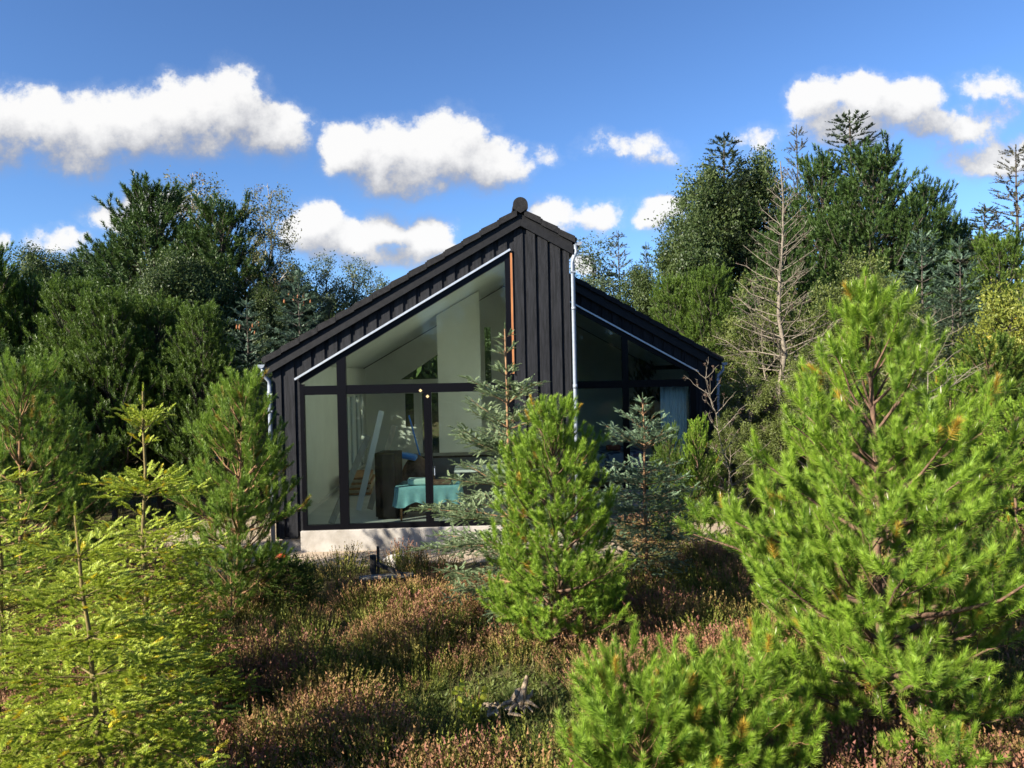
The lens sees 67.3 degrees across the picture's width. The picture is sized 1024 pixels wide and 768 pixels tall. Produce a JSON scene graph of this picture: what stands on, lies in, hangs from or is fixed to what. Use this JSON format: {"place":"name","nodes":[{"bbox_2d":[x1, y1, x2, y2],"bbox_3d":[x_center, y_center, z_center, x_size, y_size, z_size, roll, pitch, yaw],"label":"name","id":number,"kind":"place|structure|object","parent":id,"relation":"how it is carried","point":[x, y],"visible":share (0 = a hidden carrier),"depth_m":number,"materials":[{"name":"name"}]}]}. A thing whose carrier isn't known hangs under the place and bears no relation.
{"place":"outdoors","nodes":[
{"label":"outdoors","id":0,"kind":"place"},
{"bbox_2d":[375,450,402,518],"bbox_3d":[-2.218,1.811,13.881,0.370,1.180,0.545,-1,1,6],"label":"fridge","id":1,"kind":"object","parent":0,"point":[388,472],"visible":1,"depth_m":13.62,"materials":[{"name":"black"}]},
{"bbox_2d":[402,454,435,510],"bbox_3d":[-1.821,1.864,14.703,0.808,1.036,0.635,-1,1,-2],"label":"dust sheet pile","id":2,"kind":"object","parent":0,"point":[411,468],"visible":0.35,"depth_m":14.52,"materials":[{"name":"brown fabric"}]},
{"bbox_2d":[0,421,1023,767],"bbox_3d":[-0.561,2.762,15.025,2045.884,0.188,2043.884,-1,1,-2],"label":"ground","id":3,"kind":"structure","parent":0,"point":[498,675],"depth_m":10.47,"materials":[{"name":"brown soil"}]},
{"bbox_2d":[0,241,45,379],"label":"pine tree","id":4,"kind":"object","parent":3,"relation":"on","point":[6,275],"visible":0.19,"depth_m":16.91,"materials":[{"name":"green plant"}]},
{"bbox_2d":[0,425,59,565],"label":"pine tree","id":5,"kind":"object","parent":3,"relation":"on","point":[10,429],"visible":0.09,"depth_m":10.69,"materials":[{"name":"green plant"}]},
{"bbox_2d":[0,337,67,514],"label":"pine tree","id":6,"kind":"object","parent":3,"relation":"on","point":[17,355],"visible":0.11,"depth_m":14.55,"materials":[{"name":"green plant"}]},
{"bbox_2d":[0,264,76,489],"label":"pine tree","id":7,"kind":"object","parent":3,"relation":"on","point":[31,294],"visible":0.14,"depth_m":17.18,"materials":[{"name":"green plant"}]},
{"bbox_2d":[4,238,83,334],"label":"broadleaf tree","id":8,"kind":"object","parent":3,"relation":"on","point":[34,260],"visible":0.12,"depth_m":36.72,"materials":[{"name":"green plant"}]},
{"bbox_2d":[0,465,110,694],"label":"fir tree","id":9,"kind":"object","parent":3,"relation":"on","point":[9,547],"visible":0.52,"depth_m":7.36,"materials":[{"name":"green plant"}]},
{"bbox_2d":[0,347,115,613],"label":"pine tree","id":10,"kind":"object","parent":3,"relation":"on","point":[36,383],"visible":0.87,"depth_m":9.37,"materials":[{"name":"green plant"}]},
{"bbox_2d":[0,400,132,575],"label":"pine tree","id":11,"kind":"object","parent":3,"relation":"on","point":[77,450],"visible":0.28,"depth_m":11.22,"materials":[{"name":"green plant"}]},
{"bbox_2d":[46,244,92,286],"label":"broadleaf tree","id":12,"kind":"object","parent":3,"relation":"on","point":[69,258],"visible":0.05,"depth_m":38.50,"materials":[{"name":"green plant"}]},
{"bbox_2d":[13,269,138,504],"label":"pine tree","id":13,"kind":"object","parent":3,"relation":"on","point":[65,300],"visible":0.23,"depth_m":16.24,"materials":[{"name":"green plant"}]},
{"bbox_2d":[73,237,146,354],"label":"pine tree","id":14,"kind":"object","parent":3,"relation":"on","point":[131,271],"visible":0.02,"depth_m":26.74,"materials":[{"name":"green plant"}]},
{"bbox_2d":[48,282,183,520],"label":"pine tree","id":15,"kind":"object","parent":3,"relation":"on","point":[108,360],"visible":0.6,"depth_m":15.60,"materials":[{"name":"green plant"}]},
{"bbox_2d":[0,501,262,767],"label":"fir tree","id":16,"kind":"object","parent":3,"relation":"on","point":[50,753],"visible":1,"depth_m":4.67,"materials":[{"name":"green plant"}]},
{"bbox_2d":[52,169,214,451],"bbox_3d":[-12.456,-2.241,26.671,7.089,10.193,7.904,-2,1,-28],"label":"pine tree","id":17,"kind":"object","parent":3,"relation":"on","point":[138,220],"visible":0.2,"depth_m":25.54,"materials":[{"name":"green plant"}]},
{"bbox_2d":[75,289,230,512],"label":"pine tree","id":18,"kind":"object","parent":3,"relation":"on","point":[149,321],"visible":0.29,"depth_m":16.44,"materials":[{"name":"green plant"}]},
{"bbox_2d":[46,383,269,763],"bbox_3d":[-3.158,1.527,6.530,1.889,3.094,1.922,-1,1,34],"label":"fir tree","id":19,"kind":"object","parent":3,"relation":"on","point":[131,552],"visible":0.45,"depth_m":6.47,"materials":[{"name":"green plant"}]},
{"bbox_2d":[113,240,229,432],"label":"broadleaf tree","id":20,"kind":"object","parent":3,"relation":"on","point":[171,277],"visible":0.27,"depth_m":22.22,"materials":[{"name":"green plant"}]},
{"bbox_2d":[148,169,239,279],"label":"birch tree","id":21,"kind":"object","parent":3,"relation":"on","point":[195,208],"visible":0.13,"depth_m":29.16,"materials":[{"name":"green plant"}]},
{"bbox_2d":[137,297,267,518],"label":"pine tree","id":22,"kind":"object","parent":3,"relation":"on","point":[213,364],"visible":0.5,"depth_m":15.92,"materials":[{"name":"green plant"}]},
{"bbox_2d":[175,254,256,424],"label":"broadleaf tree","id":23,"kind":"object","parent":3,"relation":"on","point":[216,279],"visible":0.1,"depth_m":23.32,"materials":[{"name":"green plant"}]},
{"bbox_2d":[135,190,305,431],"bbox_3d":[-9.605,-1.801,25.852,6.498,9.342,7.245,-1,1,22],"label":"pine tree","id":24,"kind":"object","parent":3,"relation":"on","point":[224,254],"visible":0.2,"depth_m":24.93,"materials":[{"name":"green plant"}]},
{"bbox_2d":[201,524,259,625],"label":"pine sapling","id":25,"kind":"object","parent":3,"relation":"on","point":[233,541],"visible":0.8,"depth_m":8.87,"materials":[{"name":"green plant"}]},
{"bbox_2d":[189,298,273,502],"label":"silver fir","id":26,"kind":"object","parent":3,"relation":"on","point":[247,346],"visible":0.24,"depth_m":18.60,"materials":[{"name":"green plant"}]},
{"bbox_2d":[162,364,312,620],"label":"pine tree","id":27,"kind":"object","parent":3,"relation":"on","point":[239,497],"visible":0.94,"depth_m":9.23,"materials":[{"name":"green plant"}]},
{"bbox_2d":[228,281,293,433],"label":"broadleaf tree","id":28,"kind":"object","parent":3,"relation":"on","point":[265,304],"visible":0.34,"depth_m":23.47,"materials":[{"name":"green plant"}]},
{"bbox_2d":[234,182,305,360],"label":"birch tree","id":29,"kind":"object","parent":3,"relation":"on","point":[268,229],"visible":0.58,"depth_m":25.40,"materials":[{"name":"green plant"}]},
{"bbox_2d":[247,267,325,465],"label":"silver fir","id":30,"kind":"object","parent":3,"relation":"on","point":[312,320],"visible":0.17,"depth_m":20.07,"materials":[{"name":"green plant"}]},
{"bbox_2d":[251,554,323,610],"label":"shrub","id":31,"kind":"object","parent":3,"relation":"on","point":[290,566],"visible":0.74,"depth_m":9.74,"materials":[{"name":"green plant"}]},
{"bbox_2d":[277,255,324,340],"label":"broadleaf tree","id":32,"kind":"object","parent":3,"relation":"on","point":[296,266],"visible":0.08,"depth_m":30.23,"materials":[{"name":"green plant"}]},
{"bbox_2d":[301,249,351,329],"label":"broadleaf tree","id":33,"kind":"object","parent":3,"relation":"on","point":[331,296],"visible":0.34,"depth_m":29.49,"materials":[{"name":"green plant"}]},
{"bbox_2d":[328,252,376,316],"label":"broadleaf tree","id":34,"kind":"object","parent":3,"relation":"on","point":[355,297],"visible":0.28,"depth_m":30.63,"materials":[{"name":"green plant"}]},
{"bbox_2d":[359,546,413,580],"bbox_3d":[-1.776,2.593,10.828,0.750,0.600,0.235,-1,1,-12],"label":"broken fence","id":35,"kind":"object","parent":3,"relation":"on","point":[373,565],"visible":0.66,"depth_m":10.79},
{"bbox_2d":[422,356,438,419],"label":"pine tree","id":36,"kind":"object","parent":3,"relation":"on","point":[433,370],"visible":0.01,"depth_m":35.73,"materials":[{"name":"green plant"}]},
{"bbox_2d":[451,678,487,731],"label":"leafy sapling","id":37,"kind":"object","parent":3,"relation":"on","point":[481,697],"visible":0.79,"depth_m":6.36,"materials":[{"name":"green plant"}]},
{"bbox_2d":[325,648,643,766],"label":"plants","id":38,"kind":"object","parent":3,"relation":"on","point":[560,694],"visible":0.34,"depth_m":6.86,"materials":[{"name":"green plant"}]},
{"bbox_2d":[483,327,491,381],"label":"broadleaf tree","id":39,"kind":"object","parent":3,"relation":"on","point":[488,373],"visible":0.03,"depth_m":33.34,"materials":[{"name":"green plant"}]},
{"bbox_2d":[257,197,727,551],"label":"house","id":40,"kind":"structure","parent":3,"relation":"on","point":[339,382],"depth_m":14.17,"materials":[{"name":"black wood"}]},
{"bbox_2d":[328,435,370,523],"bbox_3d":[-2.870,1.678,13.640,0.077,1.497,1.024,-1,1,34],"label":"plank","id":41,"kind":"object","parent":40,"relation":"on","point":[352,473],"visible":0.79,"depth_m":13.71,"materials":[{"name":"wood"}]},
{"bbox_2d":[347,394,355,469],"bbox_3d":[-4.056,1.284,19.126,0.080,2.070,1.476,-1,1,-2],"label":"side window","id":42,"kind":"structure","parent":40,"relation":"in","point":[350,397],"depth_m":19.55,"materials":[{"name":"white paint"}]},
{"bbox_2d":[354,394,364,469],"bbox_3d":[-4.122,1.265,20.704,0.080,2.070,1.476,-1,1,-2],"label":"side window","id":43,"kind":"structure","parent":40,"relation":"in","point":[359,398],"depth_m":20.64,"materials":[{"name":"white paint"}]},
{"bbox_2d":[349,469,374,494],"bbox_3d":[-3.397,2.178,17.103,0.628,0.370,1.400,-1,1,-6],"label":"board stack","id":44,"kind":"object","parent":40,"relation":"on","point":[355,487],"visible":0.53,"depth_m":16.44,"materials":[{"name":"brown wood"}]},
{"bbox_2d":[355,410,383,510],"bbox_3d":[-2.733,1.459,14.819,0.085,1.877,0.815,-1,1,31],"label":"plank","id":45,"kind":"object","parent":40,"relation":"on","point":[363,488],"visible":1,"depth_m":14.80,"materials":[{"name":"white paint"}]},
{"bbox_2d":[367,425,396,509],"bbox_3d":[-2.520,1.603,14.929,0.081,1.584,0.831,-1,1,33],"label":"plank","id":46,"kind":"object","parent":40,"relation":"on","point":[371,503],"visible":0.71,"depth_m":15.06,"materials":[{"name":"wood"}]},
{"bbox_2d":[299,251,513,530],"bbox_3d":[-1.756,0.101,12.873,3.550,4.608,0.135,-1,1,-2],"label":"window","id":47,"kind":"structure","parent":40,"relation":"in","point":[341,389],"depth_m":12.85,"materials":[{"name":"black paint"}]},
{"bbox_2d":[400,504,456,520],"bbox_3d":[-1.487,2.092,13.827,1.080,0.590,0.800,-1,1,-2],"label":"table","id":48,"kind":"object","parent":40,"relation":"on","point":[401,517],"visible":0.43,"depth_m":13.47,"materials":[{"name":"brown wood"}]},
{"bbox_2d":[392,480,463,507],"bbox_3d":[-1.490,1.967,13.825,1.239,0.360,0.935,-1,1,-2],"label":"tablecloth","id":49,"kind":"object","parent":48,"relation":"on","point":[405,494],"visible":0.76,"depth_m":13.39,"materials":[{"name":"teal fabric"}]},
{"bbox_2d":[414,451,507,494],"bbox_3d":[-0.731,1.852,15.995,2.640,0.820,0.665,-1,1,-2],"label":"kitchen unit","id":50,"kind":"object","parent":40,"relation":"on","point":[442,462],"visible":0.29,"depth_m":15.70,"materials":[{"name":"grey"}]},
{"bbox_2d":[573,446,648,480],"bbox_3d":[2.054,1.828,17.875,1.900,0.620,1.700,-1,1,-2],"label":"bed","id":51,"kind":"object","parent":40,"relation":"on","point":[617,455],"visible":0.23,"depth_m":17.06,"materials":[{"name":"blue fabric"}]},
{"bbox_2d":[570,303,697,490],"bbox_3d":[2.512,0.198,16.478,2.870,4.137,0.088,-1,1,-2],"label":"window","id":52,"kind":"structure","parent":40,"relation":"in","point":[625,383],"depth_m":16.44,"materials":[{"name":"black paint"}]},
{"bbox_2d":[660,386,686,483],"bbox_3d":[3.534,1.111,16.798,0.568,2.200,0.092,-1,1,-2],"label":"curtain","id":53,"kind":"object","parent":40,"relation":"hanging from","point":[673,401],"visible":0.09,"depth_m":16.79,"materials":[{"name":"white fabric"}]},
{"bbox_2d":[404,322,604,653],"bbox_3d":[-0.085,1.095,8.965,2.168,3.635,2.294,-2,1,-35],"label":"spruce tree","id":54,"kind":"object","parent":3,"relation":"on","point":[462,513],"visible":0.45,"depth_m":8.83,"materials":[{"name":"green plant"}]},
{"bbox_2d":[481,675,538,718],"bbox_3d":[-0.026,2.647,6.525,0.511,0.292,0.300,-1,1,-2],"label":"bleached root","id":55,"kind":"object","parent":3,"relation":"on","point":[519,695],"visible":0.97,"depth_m":6.56,"materials":[{"name":"grey wood"}]},
{"bbox_2d":[0,511,1023,767],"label":"heather","id":56,"kind":"object","parent":3,"relation":"on","point":[332,707],"visible":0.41,"depth_m":7.27,"materials":[{"name":"plant"}]},
{"bbox_2d":[475,391,636,652],"bbox_3d":[0.433,1.436,7.897,1.652,2.773,1.952,-1,1,4],"label":"pine tree","id":57,"kind":"object","parent":3,"relation":"on","point":[519,481],"visible":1,"depth_m":7.72,"materials":[{"name":"green plant"}]},
{"bbox_2d":[569,231,624,295],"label":"broadleaf tree","id":58,"kind":"object","parent":3,"relation":"on","point":[598,283],"visible":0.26,"depth_m":29.66,"materials":[{"name":"green plant"}]},
{"bbox_2d":[602,230,640,309],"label":"spruce tree","id":59,"kind":"object","parent":3,"relation":"on","point":[619,255],"visible":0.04,"depth_m":31.04,"materials":[{"name":"green plant"}]},
{"bbox_2d":[608,256,658,318],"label":"broadleaf tree","id":60,"kind":"object","parent":3,"relation":"on","point":[639,287],"visible":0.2,"depth_m":28.83,"materials":[{"name":"green plant"}]},
{"bbox_2d":[588,392,707,592],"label":"fir tree","id":61,"kind":"object","parent":3,"relation":"on","point":[664,495],"visible":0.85,"depth_m":10.20,"materials":[{"name":"green plant"}]},
{"bbox_2d":[553,620,751,767],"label":"pine tree","id":62,"kind":"object","parent":3,"relation":"on","point":[607,708],"visible":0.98,"depth_m":4.72,"materials":[{"name":"green plant"}]},
{"bbox_2d":[296,270,1023,421],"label":"distant wood","id":63,"kind":"object","parent":3,"relation":"on","point":[420,370],"visible":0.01,"depth_m":48.26,"materials":[{"name":"green plant"}]},
{"bbox_2d":[620,271,716,450],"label":"pine tree","id":64,"kind":"object","parent":3,"relation":"on","point":[674,295],"visible":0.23,"depth_m":21.83,"materials":[{"name":"green plant"}]},
{"bbox_2d":[647,421,698,545],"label":"pine tree","id":65,"kind":"object","parent":3,"relation":"on","point":[674,456],"visible":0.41,"depth_m":12.06,"materials":[{"name":"green plant"}]},
{"bbox_2d":[645,198,741,339],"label":"broadleaf tree","id":66,"kind":"object","parent":3,"relation":"on","point":[692,245],"visible":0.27,"depth_m":24.70,"materials":[{"name":"green plant"}]},
{"bbox_2d":[670,413,730,542],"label":"pine tree","id":67,"kind":"object","parent":3,"relation":"on","point":[703,445],"visible":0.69,"depth_m":12.68,"materials":[{"name":"green plant"}]},
{"bbox_2d":[634,155,776,352],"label":"broadleaf tree","id":68,"kind":"object","parent":3,"relation":"on","point":[685,201],"visible":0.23,"depth_m":26.52,"materials":[{"name":"green plant"}]},
{"bbox_2d":[649,259,770,453],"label":"pine tree","id":69,"kind":"object","parent":3,"relation":"on","point":[701,312],"visible":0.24,"depth_m":20.94,"materials":[{"name":"green plant"}]},
{"bbox_2d":[683,360,770,520],"bbox_3d":[3.677,1.111,13.269,1.477,3.179,1.335,-1,1,-2],"label":"dead shrub","id":70,"kind":"object","parent":3,"relation":"on","point":[727,466],"visible":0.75,"depth_m":13.16,"materials":[{"name":"brown plant"}]},
{"bbox_2d":[695,407,768,523],"bbox_3d":[4.166,1.664,14.472,1.586,2.542,1.314,-1,1,28],"label":"twiggy bush","id":71,"kind":"object","parent":3,"relation":"on","point":[724,433],"visible":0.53,"depth_m":14.33,"materials":[{"name":"green plant"}]},
{"bbox_2d":[634,624,829,767],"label":"pine tree","id":72,"kind":"object","parent":3,"relation":"on","point":[748,686],"visible":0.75,"depth_m":4.87,"materials":[{"name":"green plant"}]},
{"bbox_2d":[680,132,806,452],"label":"spruce tree","id":73,"kind":"object","parent":3,"relation":"on","point":[723,155],"visible":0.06,"depth_m":26.57,"materials":[{"name":"green plant"}]},
{"bbox_2d":[694,352,794,517],"bbox_3d":[4.750,1.184,15.860,2.134,3.713,2.574,-1,1,19],"label":"twiggy bush","id":74,"kind":"object","parent":3,"relation":"on","point":[758,400],"visible":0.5,"depth_m":15.57,"materials":[{"name":"green plant"}]},
{"bbox_2d":[740,474,772,525],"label":"pine tree","id":75,"kind":"object","parent":3,"relation":"on","point":[752,507],"visible":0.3,"depth_m":13.36,"materials":[{"name":"green plant"}]},
{"bbox_2d":[713,141,814,372],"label":"broadleaf tree","id":76,"kind":"object","parent":3,"relation":"on","point":[763,194],"visible":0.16,"depth_m":27.48,"materials":[{"name":"green plant"}]},
{"bbox_2d":[700,270,851,471],"bbox_3d":[5.919,0.241,18.607,4.717,6.186,3.910,-1,1,34],"label":"twiggy bush","id":77,"kind":"object","parent":3,"relation":"on","point":[733,340],"visible":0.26,"depth_m":18.54,"materials":[{"name":"green plant"}]},
{"bbox_2d":[730,216,841,428],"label":"pine tree","id":78,"kind":"object","parent":3,"relation":"on","point":[774,249],"visible":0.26,"depth_m":22.91,"materials":[{"name":"green plant"}]},
{"bbox_2d":[712,161,867,495],"bbox_3d":[5.639,-1.066,16.400,3.630,7.365,3.891,-1,1,-2],"label":"dead larch","id":79,"kind":"object","parent":3,"relation":"on","point":[783,355],"visible":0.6,"depth_m":16.40,"materials":[{"name":"grey plant"}]},
{"bbox_2d":[783,125,817,260],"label":"spruce tree","id":80,"kind":"object","parent":3,"relation":"on","point":[797,177],"visible":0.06,"depth_m":30.28,"materials":[{"name":"green plant"}]},
{"bbox_2d":[747,340,884,516],"bbox_3d":[6.032,1.067,15.423,2.750,3.968,2.280,-1,1,15],"label":"twiggy bush","id":81,"kind":"object","parent":3,"relation":"on","point":[792,380],"visible":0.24,"depth_m":15.12,"materials":[{"name":"green plant"}]},
{"bbox_2d":[764,142,883,373],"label":"pine tree","id":82,"kind":"object","parent":3,"relation":"on","point":[822,164],"visible":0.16,"depth_m":25.93,"materials":[{"name":"green plant"}]},
{"bbox_2d":[786,277,862,472],"bbox_3d":[7.604,0.128,18.448,2.093,5.328,2.143,-1,1,4],"label":"leafy bush","id":83,"kind":"object","parent":3,"relation":"on","point":[806,336],"visible":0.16,"depth_m":18.15,"materials":[{"name":"green plant"}]},
{"bbox_2d":[790,452,873,549],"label":"pine tree","id":84,"kind":"object","parent":3,"relation":"on","point":[802,503],"visible":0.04,"depth_m":11.14,"materials":[{"name":"green plant"}]},
{"bbox_2d":[672,264,1023,767],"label":"pine tree","id":85,"kind":"object","parent":3,"relation":"on","point":[986,600],"visible":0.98,"depth_m":5.62,"materials":[{"name":"green plant"}]},
{"bbox_2d":[771,109,940,445],"bbox_3d":[11.967,-3.725,27.507,8.232,12.128,8.106,-1,1,-4],"label":"spruce tree","id":86,"kind":"object","parent":3,"relation":"on","point":[843,138],"visible":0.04,"depth_m":27.07,"materials":[{"name":"green plant"}]},
{"bbox_2d":[798,246,919,473],"bbox_3d":[7.838,-0.147,17.210,2.650,5.996,2.714,-1,1,10],"label":"leafy bush","id":87,"kind":"object","parent":3,"relation":"on","point":[856,265],"visible":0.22,"depth_m":17.34,"materials":[{"name":"green plant"}]},
{"bbox_2d":[795,129,963,408],"bbox_3d":[11.946,-2.853,25.037,6.492,10.575,5.823,-1,1,4],"label":"pine tree","id":88,"kind":"object","parent":3,"relation":"on","point":[882,193],"visible":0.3,"depth_m":24.24,"materials":[{"name":"green plant"}]},
{"bbox_2d":[864,293,950,467],"bbox_3d":[8.437,0.425,16.471,1.836,4.675,1.881,-1,1,4],"label":"leafy bush","id":89,"kind":"object","parent":3,"relation":"on","point":[914,309],"visible":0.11,"depth_m":16.16,"materials":[{"name":"green plant"}]},
{"bbox_2d":[878,173,981,329],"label":"pine tree","id":90,"kind":"object","parent":3,"relation":"on","point":[946,227],"visible":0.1,"depth_m":27.98,"materials":[{"name":"green plant"}]},
{"bbox_2d":[879,307,984,424],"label":"dead fir","id":91,"kind":"object","parent":3,"relation":"on","point":[927,373],"visible":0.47,"depth_m":12.25,"materials":[{"name":"brown plant"}]},
{"bbox_2d":[891,228,980,406],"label":"silver fir","id":92,"kind":"object","parent":3,"relation":"on","point":[923,273],"visible":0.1,"depth_m":20.22,"materials":[{"name":"green plant"}]},
{"bbox_2d":[898,286,980,481],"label":"spruce tree","id":93,"kind":"object","parent":3,"relation":"on","point":[954,321],"visible":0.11,"depth_m":17.32,"materials":[{"name":"green plant"}]},
{"bbox_2d":[909,471,1014,581],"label":"pine tree","id":94,"kind":"object","parent":3,"relation":"on","point":[985,526],"visible":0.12,"depth_m":9.86,"materials":[{"name":"green plant"}]},
{"bbox_2d":[902,359,1022,521],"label":"pine tree","id":95,"kind":"object","parent":3,"relation":"on","point":[938,375],"visible":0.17,"depth_m":12.79,"materials":[{"name":"green plant"}]},
{"bbox_2d":[917,237,1020,463],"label":"silver fir","id":96,"kind":"object","parent":3,"relation":"on","point":[954,269],"visible":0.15,"depth_m":19.37,"materials":[{"name":"green plant"}]},
{"bbox_2d":[915,330,1023,522],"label":"pine tree","id":97,"kind":"object","parent":3,"relation":"on","point":[1006,363],"visible":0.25,"depth_m":13.71,"materials":[{"name":"green plant"}]},
{"bbox_2d":[939,204,1012,322],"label":"spruce tree","id":98,"kind":"object","parent":3,"relation":"on","point":[977,219],"visible":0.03,"depth_m":26.53,"materials":[{"name":"green plant"}]},
{"bbox_2d":[938,222,1023,404],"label":"pine tree","id":99,"kind":"object","parent":3,"relation":"on","point":[1011,246],"visible":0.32,"depth_m":20.33,"materials":[{"name":"green plant"}]},
{"bbox_2d":[944,262,1023,511],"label":"leafy bush","id":100,"kind":"object","parent":3,"relation":"on","point":[1008,307],"visible":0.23,"depth_m":14.79,"materials":[{"name":"green plant"}]},
{"bbox_2d":[953,144,1023,314],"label":"spruce tree","id":101,"kind":"object","parent":3,"relation":"on","point":[1015,198],"visible":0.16,"depth_m":23.57,"materials":[{"name":"green plant"}]},
{"bbox_2d":[971,393,1023,541],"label":"pine tree","id":102,"kind":"object","parent":3,"relation":"on","point":[1011,416],"visible":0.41,"depth_m":11.82,"materials":[{"name":"green plant"}]},
{"bbox_2d":[976,520,1022,575],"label":"pine tree","id":103,"kind":"object","parent":3,"relation":"on","point":[1004,530],"visible":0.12,"depth_m":8.83,"materials":[{"name":"green plant"}]},
{"bbox_2d":[0,0,1023,317],"label":"sky","id":104,"kind":"structure","parent":0,"point":[398,131],"materials":[{"name":"blue"}]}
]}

